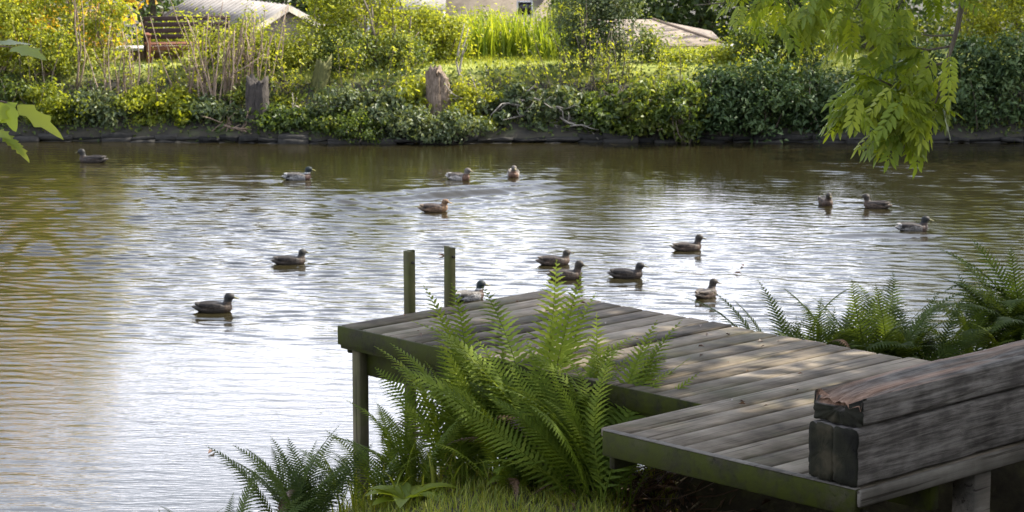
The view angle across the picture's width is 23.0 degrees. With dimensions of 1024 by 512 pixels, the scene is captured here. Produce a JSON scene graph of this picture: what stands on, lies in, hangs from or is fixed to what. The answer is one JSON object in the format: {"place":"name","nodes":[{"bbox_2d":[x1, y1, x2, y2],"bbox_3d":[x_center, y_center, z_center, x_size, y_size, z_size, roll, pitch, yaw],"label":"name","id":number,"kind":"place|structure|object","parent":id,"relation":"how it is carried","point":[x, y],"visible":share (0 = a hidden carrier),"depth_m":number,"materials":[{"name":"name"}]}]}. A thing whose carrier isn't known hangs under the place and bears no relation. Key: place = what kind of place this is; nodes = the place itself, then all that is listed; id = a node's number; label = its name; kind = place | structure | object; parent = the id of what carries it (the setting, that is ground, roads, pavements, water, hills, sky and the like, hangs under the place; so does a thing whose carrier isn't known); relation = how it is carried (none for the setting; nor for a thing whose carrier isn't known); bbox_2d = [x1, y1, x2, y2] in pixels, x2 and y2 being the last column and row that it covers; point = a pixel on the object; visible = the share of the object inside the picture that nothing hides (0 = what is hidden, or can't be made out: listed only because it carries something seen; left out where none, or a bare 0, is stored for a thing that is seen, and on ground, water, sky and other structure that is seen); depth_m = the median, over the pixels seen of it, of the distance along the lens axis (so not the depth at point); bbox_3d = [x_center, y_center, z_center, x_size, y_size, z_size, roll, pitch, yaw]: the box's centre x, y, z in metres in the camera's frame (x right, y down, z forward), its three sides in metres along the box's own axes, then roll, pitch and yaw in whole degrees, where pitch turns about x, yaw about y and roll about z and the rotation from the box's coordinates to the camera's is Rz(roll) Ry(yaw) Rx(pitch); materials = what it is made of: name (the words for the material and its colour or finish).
{"place":"outdoors","nodes":[
{"label":"outdoors","id":0,"kind":"place"},
{"bbox_2d":[351,0,550,47],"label":"stone house","id":1,"kind":"structure","parent":0,"point":[514,6],"depth_m":57.84,"materials":[{"name":"beige stone"}]},
{"bbox_2d":[316,444,677,511],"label":"bank grass","id":2,"kind":"structure","parent":0,"point":[364,507],"depth_m":10.23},
{"bbox_2d":[0,141,1023,511],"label":"pond water","id":3,"kind":"structure","parent":0,"point":[132,379],"depth_m":30.12,"materials":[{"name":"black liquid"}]},
{"bbox_2d":[192,293,238,312],"bbox_3d":[-3.142,0.510,26.673,0.503,0.240,0.192,0,10,-2],"label":"duck","id":4,"kind":"object","parent":3,"relation":"on","point":[225,306],"visible":1,"depth_m":26.62},
{"bbox_2d":[0,0,1023,142],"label":"bank","id":5,"kind":"structure","parent":0,"point":[516,131],"depth_m":42.09,"materials":[{"name":"plant"}]},
{"bbox_2d":[0,72,45,128],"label":"shrub","id":6,"kind":"object","parent":5,"relation":"on","point":[4,84],"visible":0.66,"depth_m":41.80,"materials":[{"name":"green plant"}]},
{"bbox_2d":[0,0,50,75],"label":"shrub","id":7,"kind":"object","parent":5,"relation":"on","point":[5,31],"visible":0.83,"depth_m":42.46,"materials":[{"name":"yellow plant"}]},
{"bbox_2d":[6,11,73,88],"bbox_3d":[-7.886,-3.223,41.821,1.553,1.717,0.580,5,11,26],"label":"coppiced willow","id":8,"kind":"object","parent":5,"relation":"on","point":[31,58],"visible":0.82,"depth_m":41.89,"materials":[{"name":"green plant"}]},
{"bbox_2d":[0,14,97,76],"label":"shrub","id":9,"kind":"object","parent":5,"relation":"on","point":[51,42],"visible":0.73,"depth_m":42.33,"materials":[{"name":"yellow plant"}]},
{"bbox_2d":[6,76,92,133],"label":"shrub","id":10,"kind":"object","parent":5,"relation":"on","point":[51,98],"visible":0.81,"depth_m":41.58,"materials":[{"name":"green plant"}]},
{"bbox_2d":[30,0,115,63],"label":"shrub","id":11,"kind":"object","parent":5,"relation":"on","point":[64,3],"visible":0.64,"depth_m":43.09,"materials":[{"name":"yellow plant"}]},
{"bbox_2d":[0,0,157,48],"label":"broadleaf tree","id":12,"kind":"object","parent":5,"relation":"on","point":[124,19],"visible":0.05,"depth_m":49.87,"materials":[{"name":"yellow plant"}]},
{"bbox_2d":[52,85,128,128],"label":"shrub","id":13,"kind":"object","parent":5,"relation":"on","point":[96,112],"visible":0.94,"depth_m":41.63,"materials":[{"name":"green plant"}]},
{"bbox_2d":[67,0,141,70],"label":"shrub","id":14,"kind":"object","parent":5,"relation":"on","point":[120,10],"visible":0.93,"depth_m":42.87,"materials":[{"name":"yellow plant"}]},
{"bbox_2d":[83,18,137,100],"bbox_3d":[-6.731,-3.199,42.121,0.967,1.575,0.500,0,10,0],"label":"coppiced willow","id":15,"kind":"object","parent":5,"relation":"on","point":[104,72],"visible":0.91,"depth_m":42.08,"materials":[{"name":"brown plant"}]},
{"bbox_2d":[61,0,185,48],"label":"broadleaf tree","id":16,"kind":"object","parent":5,"relation":"on","point":[156,9],"visible":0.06,"depth_m":60.61,"materials":[{"name":"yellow plant"}]},
{"bbox_2d":[109,81,179,130],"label":"shrub","id":17,"kind":"object","parent":5,"relation":"on","point":[140,95],"visible":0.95,"depth_m":41.64,"materials":[{"name":"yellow plant"}]},
{"bbox_2d":[144,83,200,126],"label":"shrub","id":18,"kind":"object","parent":5,"relation":"on","point":[181,94],"visible":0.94,"depth_m":41.64,"materials":[{"name":"green plant"}]},
{"bbox_2d":[143,15,231,62],"bbox_3d":[-5.591,-3.723,43.518,1.520,0.835,0.580,-2,10,-14],"label":"garden bench","id":19,"kind":"object","parent":5,"relation":"on","point":[153,45],"visible":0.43,"depth_m":43.56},
{"bbox_2d":[159,10,237,95],"bbox_3d":[-5.225,-3.285,42.071,1.311,1.676,0.560,0,10,0],"label":"coppiced willow","id":20,"kind":"object","parent":5,"relation":"on","point":[190,83],"visible":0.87,"depth_m":41.98,"materials":[{"name":"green plant"}]},
{"bbox_2d":[150,0,263,104],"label":"coppiced willow","id":21,"kind":"object","parent":5,"relation":"on","point":[229,81],"visible":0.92,"depth_m":41.88,"materials":[{"name":"brown plant"}]},
{"bbox_2d":[176,3,244,73],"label":"shrub","id":22,"kind":"object","parent":5,"relation":"on","point":[213,42],"visible":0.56,"depth_m":42.52,"materials":[{"name":"green plant"}]},
{"bbox_2d":[179,91,248,125],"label":"shrub","id":23,"kind":"object","parent":5,"relation":"on","point":[218,108],"visible":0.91,"depth_m":41.52,"materials":[{"name":"green plant"}]},
{"bbox_2d":[163,0,324,49],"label":"stone shed","id":24,"kind":"structure","parent":5,"relation":"on","point":[273,11],"depth_m":50.49,"materials":[{"name":"beige stone"}]},
{"bbox_2d":[213,0,284,66],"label":"shrub","id":25,"kind":"object","parent":5,"relation":"on","point":[238,27],"visible":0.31,"depth_m":42.86,"materials":[{"name":"green plant"}]},
{"bbox_2d":[221,3,290,87],"bbox_3d":[-4.292,-3.351,42.123,1.070,1.779,0.732,3,10,19],"label":"coppiced willow","id":26,"kind":"object","parent":5,"relation":"on","point":[252,52],"visible":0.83,"depth_m":42.01,"materials":[{"name":"brown plant"}]},
{"bbox_2d":[244,73,268,127],"bbox_3d":[-4.102,-2.455,41.568,0.978,1.098,0.640,0,10,0],"label":"tree stump","id":27,"kind":"object","parent":5,"relation":"on","point":[256,93],"visible":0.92,"depth_m":41.46,"materials":[{"name":"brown wood"}]},
{"bbox_2d":[237,21,312,73],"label":"shrub","id":28,"kind":"object","parent":5,"relation":"on","point":[271,47],"visible":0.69,"depth_m":42.58,"materials":[{"name":"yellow plant"}]},
{"bbox_2d":[245,101,306,134],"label":"shrub","id":29,"kind":"object","parent":5,"relation":"on","point":[274,118],"visible":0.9,"depth_m":41.33,"materials":[{"name":"green plant"}]},
{"bbox_2d":[269,16,347,72],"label":"shrub","id":30,"kind":"object","parent":5,"relation":"on","point":[301,45],"visible":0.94,"depth_m":42.61,"materials":[{"name":"green plant"}]},
{"bbox_2d":[284,101,343,136],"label":"shrub","id":31,"kind":"object","parent":5,"relation":"on","point":[323,125],"visible":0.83,"depth_m":41.26,"materials":[{"name":"green plant"}]},
{"bbox_2d":[309,54,331,94],"bbox_3d":[-3.304,-2.851,42.023,0.734,1.049,0.520,0,10,0],"label":"tree stump","id":32,"kind":"object","parent":5,"relation":"on","point":[321,71],"visible":0.63,"depth_m":42.02,"materials":[{"name":"green wood"}]},
{"bbox_2d":[285,0,376,55],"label":"shrub","id":33,"kind":"object","parent":5,"relation":"on","point":[333,4],"visible":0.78,"depth_m":43.08,"materials":[{"name":"green plant"}]},
{"bbox_2d":[298,81,368,118],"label":"shrub","id":34,"kind":"object","parent":5,"relation":"on","point":[325,102],"visible":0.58,"depth_m":41.46,"materials":[{"name":"green plant"}]},
{"bbox_2d":[296,19,388,73],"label":"shrub","id":35,"kind":"object","parent":5,"relation":"on","point":[354,41],"visible":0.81,"depth_m":42.59,"materials":[{"name":"green plant"}]},
{"bbox_2d":[330,18,384,82],"bbox_3d":[-2.557,-3.308,42.391,1.129,1.447,0.665,-7,12,-35],"label":"coppiced willow","id":36,"kind":"object","parent":5,"relation":"on","point":[347,60],"visible":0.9,"depth_m":42.17,"materials":[{"name":"green plant"}]},
{"bbox_2d":[327,107,393,143],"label":"shrub","id":37,"kind":"object","parent":5,"relation":"on","point":[351,123],"visible":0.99,"depth_m":41.05,"materials":[{"name":"green plant"}]},
{"bbox_2d":[319,0,418,59],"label":"shrub","id":38,"kind":"object","parent":5,"relation":"on","point":[381,14],"visible":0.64,"depth_m":43.29,"materials":[{"name":"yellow plant"}]},
{"bbox_2d":[359,14,440,74],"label":"shrub","id":39,"kind":"object","parent":5,"relation":"on","point":[400,42],"visible":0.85,"depth_m":42.68,"materials":[{"name":"green plant"}]},
{"bbox_2d":[380,105,442,143],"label":"shrub","id":40,"kind":"object","parent":5,"relation":"on","point":[414,128],"visible":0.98,"depth_m":41.05,"materials":[{"name":"green plant"}]},
{"bbox_2d":[377,0,481,59],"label":"shrub","id":41,"kind":"object","parent":5,"relation":"on","point":[422,11],"visible":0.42,"depth_m":43.67,"materials":[{"name":"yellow plant"}]},
{"bbox_2d":[425,64,450,119],"bbox_3d":[-1.358,-2.618,41.678,0.791,1.136,0.618,0,10,0],"label":"tree stump","id":42,"kind":"object","parent":5,"relation":"on","point":[437,90],"visible":0.62,"depth_m":41.58,"materials":[{"name":"brown wood"}]},
{"bbox_2d":[408,2,493,62],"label":"shrub","id":43,"kind":"object","parent":5,"relation":"on","point":[448,47],"visible":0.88,"depth_m":43.45,"materials":[{"name":"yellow plant"}]},
{"bbox_2d":[424,102,496,143],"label":"shrub","id":44,"kind":"object","parent":5,"relation":"on","point":[450,123],"visible":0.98,"depth_m":41.01,"materials":[{"name":"green plant"}]},
{"bbox_2d":[431,12,509,59],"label":"strap leaf clump","id":45,"kind":"object","parent":5,"relation":"on","point":[483,49],"visible":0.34,"depth_m":44.25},
{"bbox_2d":[442,3,543,58],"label":"strap leaf clump","id":46,"kind":"object","parent":5,"relation":"on","point":[497,28],"visible":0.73,"depth_m":44.48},
{"bbox_2d":[0,44,1022,125],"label":"lawn grass","id":47,"kind":"structure","parent":5,"relation":"on","point":[477,57],"depth_m":42.78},
{"bbox_2d":[0,132,1023,143],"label":"stone edging","id":48,"kind":"object","parent":5,"relation":"on","point":[283,138],"visible":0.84,"depth_m":41.30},
{"bbox_2d":[0,56,1023,141],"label":"ground cover","id":49,"kind":"object","parent":5,"relation":"on","point":[550,66],"visible":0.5,"depth_m":42.16,"materials":[{"name":"green plant"}]},
{"bbox_2d":[337,85,423,129],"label":"shrub","id":50,"kind":"object","parent":49,"relation":"on","point":[377,105],"visible":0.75,"depth_m":41.33,"materials":[{"name":"green plant"}]},
{"bbox_2d":[380,71,450,115],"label":"shrub","id":51,"kind":"object","parent":49,"relation":"on","point":[412,85],"visible":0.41,"depth_m":41.65,"materials":[{"name":"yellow plant"}]},
{"bbox_2d":[442,75,503,131],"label":"shrub","id":52,"kind":"object","parent":49,"relation":"on","point":[463,92],"visible":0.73,"depth_m":41.57,"materials":[{"name":"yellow plant"}]},
{"bbox_2d":[471,76,543,125],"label":"shrub","id":53,"kind":"object","parent":49,"relation":"on","point":[518,88],"visible":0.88,"depth_m":41.57,"materials":[{"name":"green plant"}]},
{"bbox_2d":[519,84,593,131],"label":"shrub","id":54,"kind":"object","parent":49,"relation":"on","point":[566,96],"visible":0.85,"depth_m":41.50,"materials":[{"name":"green plant"}]},
{"bbox_2d":[566,77,633,133],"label":"shrub","id":55,"kind":"object","parent":49,"relation":"on","point":[605,111],"visible":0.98,"depth_m":41.40,"materials":[{"name":"green plant"}]},
{"bbox_2d":[610,73,673,140],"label":"shrub","id":56,"kind":"object","parent":49,"relation":"on","point":[638,110],"visible":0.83,"depth_m":41.27,"materials":[{"name":"green plant"}]},
{"bbox_2d":[959,24,1023,135],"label":"evergreen shrub","id":57,"kind":"object","parent":49,"relation":"on","point":[1016,78],"visible":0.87,"depth_m":41.41,"materials":[{"name":"green plant"}]},
{"bbox_2d":[485,4,563,58],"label":"strap leaf clump","id":58,"kind":"object","parent":5,"relation":"on","point":[525,39],"visible":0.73,"depth_m":44.39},
{"bbox_2d":[521,14,599,59],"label":"strap leaf clump","id":59,"kind":"object","parent":5,"relation":"on","point":[544,48],"visible":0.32,"depth_m":44.16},
{"bbox_2d":[515,21,614,96],"bbox_3d":[0.893,-3.141,41.917,1.695,1.624,1.093,0,10,0],"label":"coppiced willow","id":60,"kind":"object","parent":5,"relation":"on","point":[562,79],"visible":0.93,"depth_m":41.78,"materials":[{"name":"green plant"}]},
{"bbox_2d":[537,0,629,68],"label":"shrub","id":61,"kind":"object","parent":5,"relation":"on","point":[570,40],"visible":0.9,"depth_m":42.67,"materials":[{"name":"green plant"}]},
{"bbox_2d":[549,21,630,97],"bbox_3d":[1.292,-3.215,42.229,1.395,1.472,0.627,2,10,9],"label":"coppiced willow","id":62,"kind":"object","parent":5,"relation":"on","point":[593,52],"visible":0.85,"depth_m":42.19,"materials":[{"name":"brown plant"}]},
{"bbox_2d":[500,18,723,49],"bbox_3d":[1.820,-3.182,51.175,4.743,3.334,3.230,0,10,0],"label":"tan roofed hut","id":63,"kind":"object","parent":5,"relation":"on","point":[702,35],"visible":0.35,"depth_m":50.07,"materials":[{"name":"beige"}]},
{"bbox_2d":[574,8,649,95],"bbox_3d":[1.672,-3.295,42.095,1.298,1.773,0.820,0,10,0],"label":"coppiced willow","id":64,"kind":"object","parent":5,"relation":"on","point":[602,59],"visible":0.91,"depth_m":42.05,"materials":[{"name":"green plant"}]},
{"bbox_2d":[577,0,665,66],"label":"shrub","id":65,"kind":"object","parent":5,"relation":"on","point":[622,8],"visible":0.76,"depth_m":42.70,"materials":[{"name":"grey plant"}]},
{"bbox_2d":[622,13,676,62],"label":"shrub","id":66,"kind":"object","parent":5,"relation":"on","point":[647,53],"visible":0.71,"depth_m":43.23,"materials":[{"name":"green plant"}]},
{"bbox_2d":[651,67,715,143],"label":"shrub","id":67,"kind":"object","parent":5,"relation":"on","point":[678,102],"visible":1,"depth_m":40.92,"materials":[{"name":"green plant"}]},
{"bbox_2d":[644,34,734,70],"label":"shrub","id":68,"kind":"object","parent":5,"relation":"on","point":[684,54],"visible":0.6,"depth_m":43.23,"materials":[{"name":"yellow plant"}]},
{"bbox_2d":[618,0,785,47],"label":"broadleaf tree","id":69,"kind":"object","parent":5,"relation":"on","point":[669,13],"visible":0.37,"depth_m":64.98,"materials":[{"name":"green plant"}]},
{"bbox_2d":[680,55,769,138],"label":"evergreen shrub","id":70,"kind":"object","parent":5,"relation":"on","point":[720,118],"visible":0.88,"depth_m":41.18,"materials":[{"name":"green plant"}]},
{"bbox_2d":[693,35,761,66],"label":"shrub","id":71,"kind":"object","parent":5,"relation":"on","point":[715,52],"visible":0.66,"depth_m":43.20,"materials":[{"name":"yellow plant"}]},
{"bbox_2d":[722,14,806,64],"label":"shrub","id":72,"kind":"object","parent":5,"relation":"on","point":[749,36],"visible":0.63,"depth_m":43.02,"materials":[{"name":"green plant"}]},
{"bbox_2d":[705,46,827,143],"bbox_3d":[4.217,-2.679,41.447,2.115,1.628,1.646,0,10,0],"label":"evergreen shrub","id":73,"kind":"object","parent":5,"relation":"on","point":[768,90],"visible":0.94,"depth_m":41.14,"materials":[{"name":"green plant"}]},
{"bbox_2d":[761,0,838,66],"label":"shrub","id":74,"kind":"object","parent":5,"relation":"on","point":[818,43],"visible":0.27,"depth_m":43.17,"materials":[{"name":"green plant"}]},
{"bbox_2d":[761,47,860,142],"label":"evergreen shrub","id":75,"kind":"object","parent":5,"relation":"on","point":[813,118],"visible":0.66,"depth_m":41.39,"materials":[{"name":"green plant"}]},
{"bbox_2d":[818,52,914,136],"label":"evergreen shrub","id":76,"kind":"object","parent":5,"relation":"on","point":[840,84],"visible":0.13,"depth_m":41.41,"materials":[{"name":"green plant"}]},
{"bbox_2d":[769,0,970,53],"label":"broadleaf tree","id":77,"kind":"object","parent":5,"relation":"on","point":[914,10],"visible":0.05,"depth_m":58.98,"materials":[{"name":"green plant"}]},
{"bbox_2d":[858,36,980,126],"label":"evergreen shrub","id":78,"kind":"object","parent":5,"relation":"on","point":[937,53],"visible":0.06,"depth_m":41.42,"materials":[{"name":"green plant"}]},
{"bbox_2d":[851,0,1023,49],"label":"broadleaf tree","id":79,"kind":"object","parent":5,"relation":"on","point":[921,27],"visible":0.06,"depth_m":54.76,"materials":[{"name":"green plant"}]},
{"bbox_2d":[927,0,1023,48],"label":"shrub","id":80,"kind":"object","parent":5,"relation":"on","point":[989,24],"visible":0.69,"depth_m":45.57,"materials":[{"name":"green plant"}]},
{"bbox_2d":[930,25,1023,131],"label":"evergreen shrub","id":81,"kind":"object","parent":5,"relation":"on","point":[975,108],"visible":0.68,"depth_m":41.30,"materials":[{"name":"green plant"}]},
{"bbox_2d":[347,461,1023,511],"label":"bank","id":82,"kind":"structure","parent":0,"point":[1007,489],"depth_m":10.66,"materials":[{"name":"plant"}]},
{"bbox_2d":[0,39,63,162],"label":"maple branch","id":83,"kind":"object","parent":82,"relation":"on","point":[9,114],"visible":1,"depth_m":8.51,"materials":[{"name":"green plant"}]},
{"bbox_2d":[160,463,315,511],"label":"fern","id":84,"kind":"object","parent":82,"relation":"on","point":[243,505],"visible":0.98,"depth_m":10.22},
{"bbox_2d":[208,424,371,511],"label":"fern","id":85,"kind":"object","parent":82,"relation":"on","point":[301,483],"visible":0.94,"depth_m":10.37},
{"bbox_2d":[297,432,442,509],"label":"fern","id":86,"kind":"object","parent":82,"relation":"on","point":[370,480],"visible":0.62,"depth_m":10.56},
{"bbox_2d":[403,250,415,454],"bbox_3d":[-0.475,1.989,12.047,0.044,4.089,0.055,-9,13,-43],"label":"mooring post","id":87,"kind":"object","parent":82,"relation":"on","point":[409,279],"visible":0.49,"depth_m":11.72,"materials":[{"name":"green wood"}]},
{"bbox_2d":[323,388,499,502],"bbox_3d":[-0.395,0.781,10.644,0.843,0.445,0.562,0,10,0],"label":"fern","id":88,"kind":"object","parent":82,"relation":"on","point":[391,442],"visible":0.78,"depth_m":10.59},
{"bbox_2d":[365,482,458,507],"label":"broad leaved plant","id":89,"kind":"object","parent":82,"relation":"on","point":[392,489],"visible":0.99,"depth_m":10.31,"materials":[{"name":"green plant"}]},
{"bbox_2d":[444,246,455,468],"bbox_3d":[-0.290,1.965,12.207,0.045,4.082,0.055,-9,13,-43],"label":"mooring post","id":90,"kind":"object","parent":82,"relation":"on","point":[449,267],"visible":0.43,"depth_m":11.88,"materials":[{"name":"green wood"}]},
{"bbox_2d":[375,283,586,483],"bbox_3d":[-0.124,0.557,10.662,0.811,0.821,0.824,-5,11,-26],"label":"fern","id":91,"kind":"object","parent":82,"relation":"on","point":[429,423],"visible":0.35,"depth_m":10.61,"materials":[{"name":"plant"}]},
{"bbox_2d":[429,411,561,499],"bbox_3d":[0.073,0.820,10.259,0.735,0.411,0.459,2,10,13],"label":"fern","id":92,"kind":"object","parent":82,"relation":"on","point":[513,481],"visible":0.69,"depth_m":10.29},
{"bbox_2d":[391,260,635,490],"bbox_3d":[0.085,0.510,10.564,1.151,0.928,0.880,0,10,0],"label":"fern","id":93,"kind":"object","parent":82,"relation":"on","point":[565,346],"visible":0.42,"depth_m":10.48,"materials":[{"name":"plant"}]},
{"bbox_2d":[448,339,698,499],"bbox_3d":[0.242,0.669,10.425,1.018,0.642,0.709,0,10,0],"label":"fern","id":94,"kind":"object","parent":82,"relation":"on","point":[555,398],"visible":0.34,"depth_m":10.22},
{"bbox_2d":[475,313,687,510],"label":"fern","id":95,"kind":"object","parent":82,"relation":"on","point":[604,476],"visible":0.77,"depth_m":10.15,"materials":[{"name":"plant"}]},
{"bbox_2d":[449,465,775,511],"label":"dead bracken","id":96,"kind":"object","parent":82,"relation":"on","point":[639,495],"visible":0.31,"depth_m":10.56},
{"bbox_2d":[338,291,1023,511],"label":"jetty","id":97,"kind":"object","parent":82,"relation":"on","point":[704,426],"visible":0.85,"depth_m":10.16,"materials":[{"name":"wood"}]},
{"bbox_2d":[808,419,842,480],"bbox_3d":[1.965,0.528,9.498,2.498,0.206,0.119,-9,13,-43],"label":"timber sleeper","id":98,"kind":"object","parent":97,"relation":"on","point":[820,458],"visible":0.18,"depth_m":8.65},
{"bbox_2d":[832,386,1023,486],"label":"timber sleeper","id":99,"kind":"object","parent":97,"relation":"on","point":[891,448],"visible":0.87,"depth_m":8.78,"materials":[{"name":"wood"}]},
{"bbox_2d":[813,340,1023,426],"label":"timber sleeper","id":100,"kind":"object","parent":99,"relation":"on","point":[893,394],"visible":1,"depth_m":8.80,"materials":[{"name":"wood"}]},
{"bbox_2d":[735,281,919,357],"bbox_3d":[1.479,0.414,11.840,0.847,0.583,0.929,0,10,0],"label":"fern","id":101,"kind":"object","parent":82,"relation":"on","point":[833,338],"visible":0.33,"depth_m":11.78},
{"bbox_2d":[694,0,987,177],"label":"ash tree","id":102,"kind":"object","parent":82,"relation":"on","point":[886,116],"visible":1,"depth_m":9.20,"materials":[{"name":"green plant"}]},
{"bbox_2d":[782,273,990,360],"bbox_3d":[1.700,0.375,11.803,0.852,0.614,0.842,-9,13,-42],"label":"fern","id":103,"kind":"object","parent":82,"relation":"on","point":[883,335],"visible":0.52,"depth_m":11.74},
{"bbox_2d":[863,290,993,360],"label":"fern","id":104,"kind":"object","parent":82,"relation":"on","point":[920,354],"visible":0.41,"depth_m":11.83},
{"bbox_2d":[913,239,1023,351],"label":"fern","id":105,"kind":"object","parent":82,"relation":"on","point":[1001,316],"visible":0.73,"depth_m":12.14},
{"bbox_2d":[923,291,1023,354],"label":"fern","id":106,"kind":"object","parent":82,"relation":"on","point":[995,344],"visible":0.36,"depth_m":12.02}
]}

